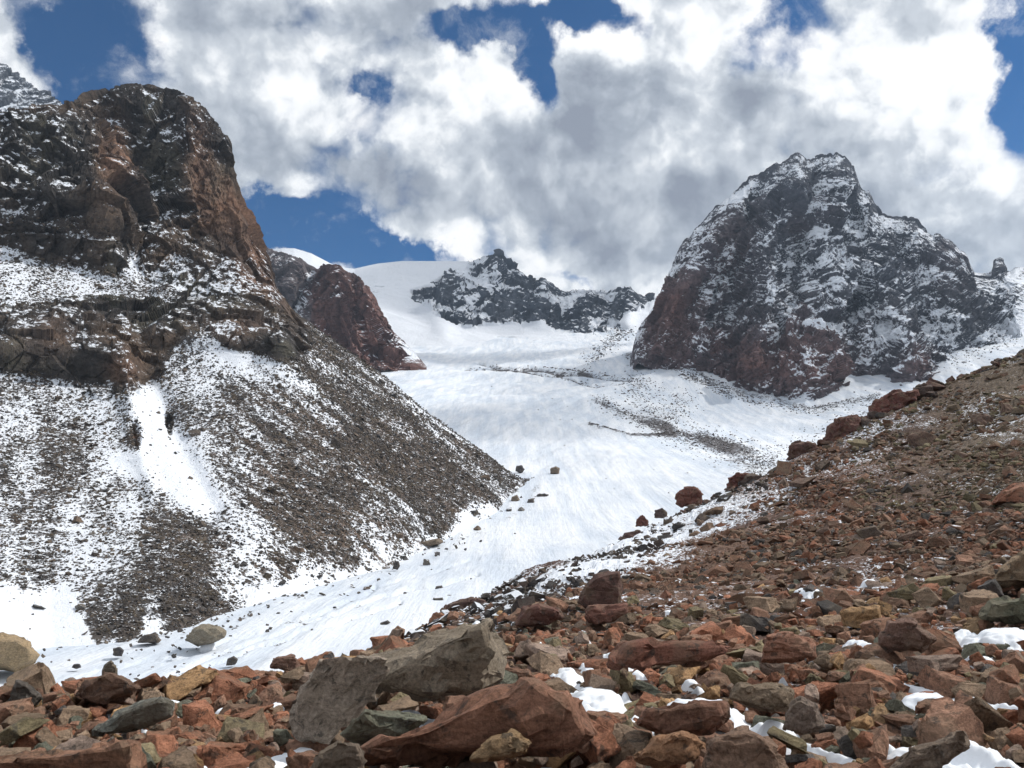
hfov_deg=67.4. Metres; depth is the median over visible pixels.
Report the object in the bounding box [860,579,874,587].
snow patch
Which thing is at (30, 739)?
rock
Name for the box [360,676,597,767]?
boulder
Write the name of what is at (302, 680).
rock
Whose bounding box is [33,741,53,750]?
rock
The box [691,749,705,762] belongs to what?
rock
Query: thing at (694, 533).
rock
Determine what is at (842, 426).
boulder
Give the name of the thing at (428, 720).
rock
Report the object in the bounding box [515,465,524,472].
boulder
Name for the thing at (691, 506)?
rock
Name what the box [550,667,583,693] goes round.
snow patch
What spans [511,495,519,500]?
boulder
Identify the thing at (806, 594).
snow patch
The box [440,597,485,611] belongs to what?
boulder
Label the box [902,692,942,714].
snow patch
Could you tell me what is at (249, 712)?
rock
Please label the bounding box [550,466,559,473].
boulder
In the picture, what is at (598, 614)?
boulder
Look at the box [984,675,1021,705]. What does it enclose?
rock
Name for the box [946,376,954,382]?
rock
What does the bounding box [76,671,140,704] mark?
boulder
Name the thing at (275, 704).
snow patch
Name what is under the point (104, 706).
rock
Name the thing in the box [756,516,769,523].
rock
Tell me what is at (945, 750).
boulder
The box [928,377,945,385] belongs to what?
rock
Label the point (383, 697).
rock
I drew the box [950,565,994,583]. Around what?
rock
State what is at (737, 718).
snow patch
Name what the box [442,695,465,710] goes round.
rock
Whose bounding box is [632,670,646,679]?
snow patch
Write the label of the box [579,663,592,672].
snow patch
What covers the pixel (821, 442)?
rock
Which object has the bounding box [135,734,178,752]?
rock
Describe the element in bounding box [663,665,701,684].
rock
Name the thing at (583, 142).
sky
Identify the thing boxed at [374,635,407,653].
rock
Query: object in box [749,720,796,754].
snow patch
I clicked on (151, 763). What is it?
rock
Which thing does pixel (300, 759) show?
rock
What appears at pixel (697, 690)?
snow patch
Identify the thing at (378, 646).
rock
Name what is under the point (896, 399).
boulder
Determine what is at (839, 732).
rock
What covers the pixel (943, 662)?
rock
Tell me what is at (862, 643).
snow patch
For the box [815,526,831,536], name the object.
rock
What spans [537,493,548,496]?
boulder
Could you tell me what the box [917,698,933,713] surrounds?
rock
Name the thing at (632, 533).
boulder
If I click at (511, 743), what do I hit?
boulder
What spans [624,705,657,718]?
rock
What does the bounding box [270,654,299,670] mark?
boulder
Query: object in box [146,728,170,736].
rock
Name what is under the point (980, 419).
rock
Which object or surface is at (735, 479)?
boulder
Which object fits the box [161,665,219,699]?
rock
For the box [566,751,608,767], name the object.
rock
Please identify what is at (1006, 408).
rock
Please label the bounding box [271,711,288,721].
rock
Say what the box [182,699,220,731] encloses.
rock
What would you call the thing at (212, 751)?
rock
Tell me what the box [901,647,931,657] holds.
rock
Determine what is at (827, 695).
rock
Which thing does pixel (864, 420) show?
rock
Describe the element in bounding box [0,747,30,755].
rock
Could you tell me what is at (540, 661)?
rock
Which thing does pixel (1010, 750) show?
rock
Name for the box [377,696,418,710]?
rock
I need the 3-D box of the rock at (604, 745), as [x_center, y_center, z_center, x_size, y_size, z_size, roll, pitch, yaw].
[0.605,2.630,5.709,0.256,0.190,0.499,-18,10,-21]
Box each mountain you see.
[0,83,526,649]
[630,152,1023,400]
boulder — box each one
[0,632,39,671]
[0,738,146,767]
[6,679,41,706]
[72,664,80,668]
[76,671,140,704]
[91,696,174,736]
[102,660,117,673]
[113,647,123,655]
[138,632,158,642]
[185,624,226,652]
[226,656,237,665]
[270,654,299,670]
[310,740,366,767]
[340,709,427,745]
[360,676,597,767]
[370,618,508,701]
[380,620,389,624]
[393,561,399,569]
[421,538,442,545]
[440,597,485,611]
[469,728,530,762]
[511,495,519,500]
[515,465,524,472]
[515,603,563,626]
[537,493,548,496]
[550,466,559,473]
[577,571,623,608]
[584,603,627,624]
[606,637,730,671]
[618,530,640,539]
[633,730,705,767]
[635,515,648,526]
[636,699,730,735]
[654,508,667,517]
[675,486,703,507]
[700,725,788,767]
[726,472,748,487]
[729,682,794,712]
[761,631,816,663]
[782,696,824,734]
[786,440,818,460]
[823,414,860,441]
[864,389,919,417]
[878,616,936,653]
[889,730,969,767]
[915,383,926,393]
[978,593,1023,623]
[991,482,1023,504]
[992,547,1023,588]
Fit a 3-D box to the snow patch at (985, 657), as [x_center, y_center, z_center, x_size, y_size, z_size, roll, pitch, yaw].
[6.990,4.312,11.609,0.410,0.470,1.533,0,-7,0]
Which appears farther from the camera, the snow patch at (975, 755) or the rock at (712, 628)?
the rock at (712, 628)
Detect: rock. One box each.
[0,685,12,698]
[0,697,33,724]
[0,717,51,746]
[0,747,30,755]
[6,662,55,693]
[13,718,57,750]
[29,747,45,751]
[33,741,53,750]
[55,735,100,749]
[56,705,89,725]
[61,676,97,693]
[74,675,123,709]
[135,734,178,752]
[136,687,164,701]
[141,742,161,763]
[141,746,156,767]
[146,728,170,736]
[156,751,169,767]
[158,745,196,767]
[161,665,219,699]
[174,730,203,745]
[176,700,191,718]
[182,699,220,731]
[193,666,249,704]
[196,745,202,757]
[200,741,247,766]
[208,752,250,767]
[217,716,264,742]
[219,665,257,678]
[219,703,257,714]
[229,704,273,718]
[239,735,253,742]
[245,747,259,755]
[247,751,264,760]
[257,682,283,705]
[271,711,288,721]
[277,689,298,708]
[286,739,329,752]
[286,750,318,767]
[292,672,311,689]
[330,730,343,744]
[366,691,390,709]
[370,635,407,647]
[373,638,386,649]
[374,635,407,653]
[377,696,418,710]
[384,647,404,651]
[385,629,403,640]
[390,692,408,701]
[408,764,445,767]
[418,705,442,718]
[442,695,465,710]
[448,757,497,767]
[496,759,508,767]
[505,666,535,677]
[525,643,570,663]
[526,650,563,675]
[535,630,567,644]
[544,677,578,692]
[546,751,575,767]
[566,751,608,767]
[578,719,620,762]
[582,669,601,686]
[587,710,627,720]
[595,712,621,732]
[609,723,651,767]
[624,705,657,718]
[632,680,657,691]
[656,693,681,698]
[658,617,689,629]
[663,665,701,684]
[681,634,712,640]
[686,504,696,508]
[686,761,693,767]
[689,531,699,536]
[689,621,725,640]
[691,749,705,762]
[694,756,703,767]
[695,669,730,692]
[695,685,720,699]
[697,519,704,525]
[699,522,713,531]
[703,506,723,514]
[704,733,722,743]
[709,660,731,670]
[714,655,727,662]
[729,529,744,535]
[740,473,760,482]
[740,648,788,674]
[748,707,781,716]
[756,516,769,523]
[762,711,786,715]
[767,726,808,753]
[789,477,815,487]
[790,749,826,760]
[810,718,826,736]
[811,680,837,713]
[814,459,829,471]
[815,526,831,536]
[817,439,830,444]
[817,653,848,661]
[819,758,827,766]
[829,651,854,658]
[831,726,848,739]
[835,683,876,717]
[836,735,856,759]
[839,604,881,627]
[843,656,895,674]
[850,663,865,677]
[851,666,903,692]
[852,725,888,760]
[854,679,889,692]
[855,642,903,664]
[856,525,882,538]
[860,416,870,424]
[867,411,881,418]
[871,704,892,725]
[872,690,890,698]
[880,714,916,728]
[882,722,900,735]
[882,756,899,767]
[886,582,919,599]
[893,710,915,715]
[898,530,923,540]
[899,466,916,473]
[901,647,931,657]
[904,691,933,694]
[905,654,962,672]
[907,430,936,446]
[913,385,933,400]
[915,696,988,746]
[916,665,966,698]
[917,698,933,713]
[925,391,937,397]
[926,381,945,390]
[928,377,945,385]
[930,647,967,663]
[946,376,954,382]
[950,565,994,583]
[954,690,972,703]
[955,451,969,459]
[959,589,998,616]
[962,616,994,630]
[964,696,1013,732]
[966,576,1014,592]
[969,413,993,425]
[978,667,1017,682]
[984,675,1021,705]
[985,727,1013,749]
[989,664,1019,683]
[990,361,1000,366]
[998,750,1023,767]
[1000,403,1014,413]
[1001,649,1023,673]
[1003,744,1023,758]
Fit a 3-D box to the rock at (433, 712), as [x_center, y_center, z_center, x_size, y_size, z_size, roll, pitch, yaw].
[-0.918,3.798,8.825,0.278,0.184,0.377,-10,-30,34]
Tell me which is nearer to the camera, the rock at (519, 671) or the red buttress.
the rock at (519, 671)
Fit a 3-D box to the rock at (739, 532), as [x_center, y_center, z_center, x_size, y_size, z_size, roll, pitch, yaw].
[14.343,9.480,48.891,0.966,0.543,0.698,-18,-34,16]
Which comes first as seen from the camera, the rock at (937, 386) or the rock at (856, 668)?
the rock at (856, 668)
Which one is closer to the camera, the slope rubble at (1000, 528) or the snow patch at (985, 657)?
the snow patch at (985, 657)
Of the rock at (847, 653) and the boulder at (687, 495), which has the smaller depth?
the rock at (847, 653)
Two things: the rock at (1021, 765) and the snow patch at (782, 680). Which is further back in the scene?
the snow patch at (782, 680)
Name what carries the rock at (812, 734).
on the moraine slope
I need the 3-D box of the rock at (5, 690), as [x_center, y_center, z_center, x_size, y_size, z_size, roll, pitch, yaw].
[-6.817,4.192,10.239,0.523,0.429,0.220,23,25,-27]
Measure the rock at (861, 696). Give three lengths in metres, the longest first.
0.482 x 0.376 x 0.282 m
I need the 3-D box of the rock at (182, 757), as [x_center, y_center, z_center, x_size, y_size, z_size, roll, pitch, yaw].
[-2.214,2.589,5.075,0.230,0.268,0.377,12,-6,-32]
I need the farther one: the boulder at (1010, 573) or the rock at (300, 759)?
the boulder at (1010, 573)
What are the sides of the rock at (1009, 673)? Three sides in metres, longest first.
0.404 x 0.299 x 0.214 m
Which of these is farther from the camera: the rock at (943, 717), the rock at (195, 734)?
the rock at (195, 734)
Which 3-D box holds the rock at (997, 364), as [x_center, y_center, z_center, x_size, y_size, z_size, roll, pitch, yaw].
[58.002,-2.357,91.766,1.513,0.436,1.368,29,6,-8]
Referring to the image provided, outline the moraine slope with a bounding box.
[2,354,1023,767]
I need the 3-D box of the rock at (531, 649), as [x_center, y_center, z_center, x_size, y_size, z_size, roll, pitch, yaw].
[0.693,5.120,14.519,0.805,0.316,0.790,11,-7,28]
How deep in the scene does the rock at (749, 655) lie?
12.17 m
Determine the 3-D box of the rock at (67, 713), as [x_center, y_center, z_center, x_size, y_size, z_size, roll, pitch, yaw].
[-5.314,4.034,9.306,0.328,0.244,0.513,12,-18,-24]
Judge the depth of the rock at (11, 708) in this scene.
9.11 m
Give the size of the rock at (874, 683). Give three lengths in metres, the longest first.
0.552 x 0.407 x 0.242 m
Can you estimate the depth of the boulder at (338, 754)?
4.33 m
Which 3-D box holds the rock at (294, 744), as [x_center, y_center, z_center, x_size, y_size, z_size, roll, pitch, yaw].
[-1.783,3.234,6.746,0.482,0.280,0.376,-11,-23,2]
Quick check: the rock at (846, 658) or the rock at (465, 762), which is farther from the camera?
the rock at (846, 658)
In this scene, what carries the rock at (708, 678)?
on the moraine slope
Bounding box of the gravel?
[0,542,1023,767]
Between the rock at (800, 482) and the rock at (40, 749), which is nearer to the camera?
the rock at (40, 749)
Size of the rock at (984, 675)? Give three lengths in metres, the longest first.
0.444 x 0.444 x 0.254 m
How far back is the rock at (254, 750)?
6.08 m
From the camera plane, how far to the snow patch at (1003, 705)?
7.79 m
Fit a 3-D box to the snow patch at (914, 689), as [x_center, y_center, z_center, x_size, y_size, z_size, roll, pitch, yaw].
[4.887,3.897,9.354,0.433,0.724,4.213,0,-7,0]
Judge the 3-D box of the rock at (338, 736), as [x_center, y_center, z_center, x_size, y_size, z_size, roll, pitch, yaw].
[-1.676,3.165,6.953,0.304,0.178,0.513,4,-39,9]
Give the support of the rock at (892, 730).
on the moraine slope
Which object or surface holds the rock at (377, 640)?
on the moraine slope
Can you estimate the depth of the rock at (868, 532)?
36.13 m
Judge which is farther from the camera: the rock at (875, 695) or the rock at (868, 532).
the rock at (868, 532)
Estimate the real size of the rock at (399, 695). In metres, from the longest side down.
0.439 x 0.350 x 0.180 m
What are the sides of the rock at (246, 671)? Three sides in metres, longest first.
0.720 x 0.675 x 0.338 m
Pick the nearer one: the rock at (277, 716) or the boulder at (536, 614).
the rock at (277, 716)
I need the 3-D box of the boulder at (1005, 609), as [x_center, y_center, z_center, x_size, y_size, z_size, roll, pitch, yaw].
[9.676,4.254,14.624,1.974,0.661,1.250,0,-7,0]
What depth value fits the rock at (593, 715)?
7.67 m
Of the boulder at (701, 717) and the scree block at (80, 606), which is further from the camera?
the scree block at (80, 606)
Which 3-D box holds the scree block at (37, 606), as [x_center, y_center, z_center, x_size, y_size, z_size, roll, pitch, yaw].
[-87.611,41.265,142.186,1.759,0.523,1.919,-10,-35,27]
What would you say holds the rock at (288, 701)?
on the moraine slope
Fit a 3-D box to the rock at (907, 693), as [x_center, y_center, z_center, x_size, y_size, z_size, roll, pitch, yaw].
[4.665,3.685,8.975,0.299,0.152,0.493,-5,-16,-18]
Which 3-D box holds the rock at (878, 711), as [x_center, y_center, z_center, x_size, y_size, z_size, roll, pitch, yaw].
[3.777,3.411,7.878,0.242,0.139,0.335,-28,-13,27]
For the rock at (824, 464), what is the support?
on the moraine slope
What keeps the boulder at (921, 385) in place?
on the moraine slope
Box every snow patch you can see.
[248,747,313,767]
[273,702,284,710]
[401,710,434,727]
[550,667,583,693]
[571,687,634,722]
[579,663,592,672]
[603,653,633,670]
[630,698,751,734]
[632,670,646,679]
[681,679,703,695]
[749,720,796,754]
[779,677,787,685]
[794,588,818,598]
[796,734,855,763]
[842,639,870,646]
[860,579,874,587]
[887,744,908,759]
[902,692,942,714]
[904,683,953,700]
[912,740,1020,767]
[952,697,1017,709]
[954,627,1023,657]
[964,656,994,668]
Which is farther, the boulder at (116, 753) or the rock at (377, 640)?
the rock at (377, 640)
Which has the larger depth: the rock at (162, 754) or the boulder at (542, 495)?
the boulder at (542, 495)
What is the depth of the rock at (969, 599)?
17.31 m
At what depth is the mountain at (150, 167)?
357.85 m
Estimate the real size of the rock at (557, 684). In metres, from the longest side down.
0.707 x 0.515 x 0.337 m
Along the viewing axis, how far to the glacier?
526.89 m
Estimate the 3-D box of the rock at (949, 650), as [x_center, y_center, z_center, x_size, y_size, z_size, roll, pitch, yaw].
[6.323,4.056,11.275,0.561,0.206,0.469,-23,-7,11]
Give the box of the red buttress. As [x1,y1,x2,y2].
[266,247,426,371]
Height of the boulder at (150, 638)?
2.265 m
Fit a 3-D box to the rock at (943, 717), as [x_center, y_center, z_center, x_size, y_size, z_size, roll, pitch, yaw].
[3.571,2.830,6.294,0.513,0.349,0.360,-12,-4,-25]
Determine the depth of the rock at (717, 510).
62.73 m
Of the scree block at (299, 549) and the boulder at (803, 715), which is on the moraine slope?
the boulder at (803, 715)
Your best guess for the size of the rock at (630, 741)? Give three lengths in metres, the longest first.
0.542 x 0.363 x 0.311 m
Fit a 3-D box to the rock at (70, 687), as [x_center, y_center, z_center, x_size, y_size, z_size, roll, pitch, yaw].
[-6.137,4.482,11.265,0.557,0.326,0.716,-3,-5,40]
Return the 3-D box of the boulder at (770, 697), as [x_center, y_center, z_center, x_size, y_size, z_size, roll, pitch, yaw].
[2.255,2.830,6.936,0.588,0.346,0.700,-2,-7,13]
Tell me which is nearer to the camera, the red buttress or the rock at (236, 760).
the rock at (236, 760)
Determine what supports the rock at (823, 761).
on the moraine slope
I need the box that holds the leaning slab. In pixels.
[289,655,389,744]
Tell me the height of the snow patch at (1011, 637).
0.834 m
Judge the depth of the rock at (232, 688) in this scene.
10.81 m
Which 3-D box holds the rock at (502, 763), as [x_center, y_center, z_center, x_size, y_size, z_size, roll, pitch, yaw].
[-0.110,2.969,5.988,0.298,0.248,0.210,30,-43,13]
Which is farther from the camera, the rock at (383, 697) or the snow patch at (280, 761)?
the rock at (383, 697)
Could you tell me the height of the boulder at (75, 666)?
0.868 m
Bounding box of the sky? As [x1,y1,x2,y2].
[0,0,1023,296]
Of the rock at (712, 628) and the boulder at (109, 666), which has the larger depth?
the rock at (712, 628)
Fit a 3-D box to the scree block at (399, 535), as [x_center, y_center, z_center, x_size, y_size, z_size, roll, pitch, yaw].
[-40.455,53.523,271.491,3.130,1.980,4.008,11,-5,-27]
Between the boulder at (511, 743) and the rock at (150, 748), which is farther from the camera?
the rock at (150, 748)
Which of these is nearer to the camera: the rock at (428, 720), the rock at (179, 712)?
the rock at (428, 720)
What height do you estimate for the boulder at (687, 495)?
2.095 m
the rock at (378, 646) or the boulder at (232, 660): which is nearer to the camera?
the rock at (378, 646)
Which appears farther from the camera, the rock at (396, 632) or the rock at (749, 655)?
the rock at (396, 632)
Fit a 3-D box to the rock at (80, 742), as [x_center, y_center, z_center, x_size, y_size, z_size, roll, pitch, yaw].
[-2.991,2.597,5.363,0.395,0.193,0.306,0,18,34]
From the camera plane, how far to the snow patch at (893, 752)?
5.89 m
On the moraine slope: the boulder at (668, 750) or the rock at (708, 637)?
the rock at (708, 637)
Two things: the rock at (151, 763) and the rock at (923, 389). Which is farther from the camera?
the rock at (923, 389)
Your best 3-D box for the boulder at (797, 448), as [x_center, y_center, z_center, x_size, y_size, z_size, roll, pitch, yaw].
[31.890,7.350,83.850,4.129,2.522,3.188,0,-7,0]
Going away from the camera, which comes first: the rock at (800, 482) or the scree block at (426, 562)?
the rock at (800, 482)
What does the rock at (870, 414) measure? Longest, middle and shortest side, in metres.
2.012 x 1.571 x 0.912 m
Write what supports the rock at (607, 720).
on the moraine slope
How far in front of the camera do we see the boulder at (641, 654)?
9.74 m
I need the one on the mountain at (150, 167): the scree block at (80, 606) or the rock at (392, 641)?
the scree block at (80, 606)
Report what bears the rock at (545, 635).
on the moraine slope
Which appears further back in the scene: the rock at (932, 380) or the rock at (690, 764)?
the rock at (932, 380)
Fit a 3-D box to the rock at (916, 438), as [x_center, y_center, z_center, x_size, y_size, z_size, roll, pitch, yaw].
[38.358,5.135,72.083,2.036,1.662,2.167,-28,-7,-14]
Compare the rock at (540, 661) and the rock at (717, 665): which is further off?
the rock at (540, 661)
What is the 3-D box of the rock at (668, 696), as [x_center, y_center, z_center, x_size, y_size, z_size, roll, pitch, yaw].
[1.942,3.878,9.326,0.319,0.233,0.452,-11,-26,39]
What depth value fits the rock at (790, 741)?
6.24 m
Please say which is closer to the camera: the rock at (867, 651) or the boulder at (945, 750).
the boulder at (945, 750)
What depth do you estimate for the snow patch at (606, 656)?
14.97 m
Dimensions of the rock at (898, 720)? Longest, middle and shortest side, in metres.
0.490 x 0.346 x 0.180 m
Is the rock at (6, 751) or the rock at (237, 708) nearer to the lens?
the rock at (6, 751)
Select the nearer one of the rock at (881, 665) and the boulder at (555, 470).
the rock at (881, 665)
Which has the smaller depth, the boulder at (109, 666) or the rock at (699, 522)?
the boulder at (109, 666)
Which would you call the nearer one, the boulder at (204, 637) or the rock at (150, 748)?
the rock at (150, 748)
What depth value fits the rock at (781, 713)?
8.19 m
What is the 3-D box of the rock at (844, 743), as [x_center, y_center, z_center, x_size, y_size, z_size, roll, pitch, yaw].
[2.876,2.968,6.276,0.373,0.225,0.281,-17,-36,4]
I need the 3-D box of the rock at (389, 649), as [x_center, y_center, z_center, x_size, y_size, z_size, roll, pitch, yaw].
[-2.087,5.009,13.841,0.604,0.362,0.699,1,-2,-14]
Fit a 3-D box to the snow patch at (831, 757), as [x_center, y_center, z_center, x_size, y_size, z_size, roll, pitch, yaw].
[2.623,3.126,6.254,0.274,0.848,3.902,0,-7,0]
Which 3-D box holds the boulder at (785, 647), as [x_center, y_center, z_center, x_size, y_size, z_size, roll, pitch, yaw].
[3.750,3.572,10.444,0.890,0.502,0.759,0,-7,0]
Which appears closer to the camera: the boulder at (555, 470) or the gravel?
the gravel
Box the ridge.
[274,248,656,346]
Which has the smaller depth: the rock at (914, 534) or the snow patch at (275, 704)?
the snow patch at (275, 704)
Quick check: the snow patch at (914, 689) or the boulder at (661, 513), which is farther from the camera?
the boulder at (661, 513)
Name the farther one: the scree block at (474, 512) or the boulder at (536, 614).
the scree block at (474, 512)
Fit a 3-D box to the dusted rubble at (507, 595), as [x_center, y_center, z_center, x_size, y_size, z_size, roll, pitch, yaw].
[-19.744,32.134,60.557,99.958,49.965,88.224,0,-7,0]
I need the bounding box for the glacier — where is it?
[0,324,1023,686]
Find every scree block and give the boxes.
[33,604,45,608]
[72,516,83,522]
[75,604,86,609]
[294,546,304,551]
[396,533,402,538]
[423,559,430,564]
[470,510,478,515]
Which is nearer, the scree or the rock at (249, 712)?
the rock at (249, 712)
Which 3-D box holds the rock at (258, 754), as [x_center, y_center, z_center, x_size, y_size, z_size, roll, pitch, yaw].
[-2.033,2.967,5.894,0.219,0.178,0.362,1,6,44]
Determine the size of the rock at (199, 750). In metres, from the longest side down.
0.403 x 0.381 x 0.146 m
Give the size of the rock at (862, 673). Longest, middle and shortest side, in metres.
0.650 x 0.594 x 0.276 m
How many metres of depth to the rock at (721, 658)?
13.05 m
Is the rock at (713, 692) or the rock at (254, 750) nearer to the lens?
the rock at (254, 750)
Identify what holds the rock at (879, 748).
on the moraine slope
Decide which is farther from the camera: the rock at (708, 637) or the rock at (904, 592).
the rock at (904, 592)
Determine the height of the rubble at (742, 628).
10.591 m
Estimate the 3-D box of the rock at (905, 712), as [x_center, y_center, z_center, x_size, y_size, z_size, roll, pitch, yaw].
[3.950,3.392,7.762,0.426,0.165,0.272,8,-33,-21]
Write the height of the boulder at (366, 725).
0.420 m
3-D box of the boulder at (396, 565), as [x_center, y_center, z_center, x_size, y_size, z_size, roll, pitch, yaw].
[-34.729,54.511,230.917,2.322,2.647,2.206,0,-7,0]
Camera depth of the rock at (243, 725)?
8.07 m
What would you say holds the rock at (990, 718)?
on the moraine slope
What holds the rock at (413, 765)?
on the moraine slope
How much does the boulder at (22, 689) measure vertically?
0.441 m
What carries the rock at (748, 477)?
on the moraine slope
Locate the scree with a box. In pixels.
[0,207,534,679]
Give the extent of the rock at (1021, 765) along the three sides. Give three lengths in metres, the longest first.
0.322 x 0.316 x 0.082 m
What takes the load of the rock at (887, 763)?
on the moraine slope
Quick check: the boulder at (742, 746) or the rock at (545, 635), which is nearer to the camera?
the boulder at (742, 746)
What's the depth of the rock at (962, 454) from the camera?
58.96 m
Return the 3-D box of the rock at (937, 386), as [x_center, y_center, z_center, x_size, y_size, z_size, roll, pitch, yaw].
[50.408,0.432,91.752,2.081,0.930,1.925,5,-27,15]
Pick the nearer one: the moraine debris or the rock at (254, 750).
the rock at (254, 750)
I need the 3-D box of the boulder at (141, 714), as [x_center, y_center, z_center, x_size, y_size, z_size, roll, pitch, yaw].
[-3.534,3.092,7.184,0.671,0.545,1.251,4,-8,-30]
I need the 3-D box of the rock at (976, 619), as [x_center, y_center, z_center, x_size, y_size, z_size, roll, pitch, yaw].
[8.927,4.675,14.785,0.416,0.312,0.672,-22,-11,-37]
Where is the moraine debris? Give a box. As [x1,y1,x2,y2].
[467,326,1022,496]
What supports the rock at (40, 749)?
on the moraine slope
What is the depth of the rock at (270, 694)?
10.26 m
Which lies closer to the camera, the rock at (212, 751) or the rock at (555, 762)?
the rock at (555, 762)
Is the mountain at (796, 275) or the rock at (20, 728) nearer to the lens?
the rock at (20, 728)
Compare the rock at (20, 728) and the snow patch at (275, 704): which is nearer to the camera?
the rock at (20, 728)
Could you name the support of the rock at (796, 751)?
on the moraine slope
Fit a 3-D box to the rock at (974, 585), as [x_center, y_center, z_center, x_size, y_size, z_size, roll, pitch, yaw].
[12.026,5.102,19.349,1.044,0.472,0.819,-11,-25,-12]
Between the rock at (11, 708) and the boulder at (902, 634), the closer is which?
the rock at (11, 708)
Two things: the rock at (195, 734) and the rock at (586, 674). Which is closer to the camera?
the rock at (195, 734)
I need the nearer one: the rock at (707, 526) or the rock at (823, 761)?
the rock at (823, 761)
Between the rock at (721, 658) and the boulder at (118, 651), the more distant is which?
the boulder at (118, 651)
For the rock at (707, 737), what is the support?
on the moraine slope
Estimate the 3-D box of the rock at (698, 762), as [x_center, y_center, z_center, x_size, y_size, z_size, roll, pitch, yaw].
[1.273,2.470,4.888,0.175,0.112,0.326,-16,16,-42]
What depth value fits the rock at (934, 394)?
88.26 m
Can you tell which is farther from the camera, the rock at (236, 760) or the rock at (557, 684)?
the rock at (557, 684)
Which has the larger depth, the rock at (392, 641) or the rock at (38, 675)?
the rock at (392, 641)
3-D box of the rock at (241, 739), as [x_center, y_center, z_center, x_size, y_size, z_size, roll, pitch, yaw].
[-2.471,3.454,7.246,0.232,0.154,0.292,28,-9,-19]
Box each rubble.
[0,553,1023,767]
[367,349,1023,650]
[404,474,767,641]
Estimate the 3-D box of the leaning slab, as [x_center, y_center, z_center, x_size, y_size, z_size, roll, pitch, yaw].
[-1.451,2.656,6.477,0.902,0.888,0.875,0,-7,0]
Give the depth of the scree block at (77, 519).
199.58 m
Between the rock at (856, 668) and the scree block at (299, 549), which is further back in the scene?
the scree block at (299, 549)
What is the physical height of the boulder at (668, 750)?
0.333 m
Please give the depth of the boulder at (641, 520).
69.62 m
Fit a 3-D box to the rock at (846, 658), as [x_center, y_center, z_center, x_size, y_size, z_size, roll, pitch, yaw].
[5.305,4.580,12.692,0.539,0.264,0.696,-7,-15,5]
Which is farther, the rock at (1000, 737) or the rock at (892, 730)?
the rock at (892, 730)
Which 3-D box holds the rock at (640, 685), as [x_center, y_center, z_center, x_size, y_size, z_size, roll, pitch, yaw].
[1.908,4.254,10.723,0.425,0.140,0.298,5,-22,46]
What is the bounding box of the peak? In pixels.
[0,63,62,111]
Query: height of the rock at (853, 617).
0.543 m
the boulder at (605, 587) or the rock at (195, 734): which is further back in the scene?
the boulder at (605, 587)
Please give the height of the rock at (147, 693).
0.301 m
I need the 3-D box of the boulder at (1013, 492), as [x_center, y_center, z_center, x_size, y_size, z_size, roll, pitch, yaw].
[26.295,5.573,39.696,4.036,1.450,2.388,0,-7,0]
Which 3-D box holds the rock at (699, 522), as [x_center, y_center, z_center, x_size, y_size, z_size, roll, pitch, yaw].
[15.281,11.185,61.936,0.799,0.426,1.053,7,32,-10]
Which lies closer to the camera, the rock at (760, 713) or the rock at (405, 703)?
the rock at (760, 713)
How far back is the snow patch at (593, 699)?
8.92 m
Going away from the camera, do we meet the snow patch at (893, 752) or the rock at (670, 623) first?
the snow patch at (893, 752)
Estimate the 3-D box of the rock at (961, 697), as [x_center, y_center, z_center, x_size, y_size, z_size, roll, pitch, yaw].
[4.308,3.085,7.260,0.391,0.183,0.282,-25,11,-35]
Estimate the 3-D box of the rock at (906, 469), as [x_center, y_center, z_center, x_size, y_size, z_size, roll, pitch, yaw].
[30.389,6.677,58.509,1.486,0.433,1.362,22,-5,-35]
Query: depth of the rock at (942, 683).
9.02 m
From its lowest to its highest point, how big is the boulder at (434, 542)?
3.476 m
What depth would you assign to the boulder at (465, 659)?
7.47 m
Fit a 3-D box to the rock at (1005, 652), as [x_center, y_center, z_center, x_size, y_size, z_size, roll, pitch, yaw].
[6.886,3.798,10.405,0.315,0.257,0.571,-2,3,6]

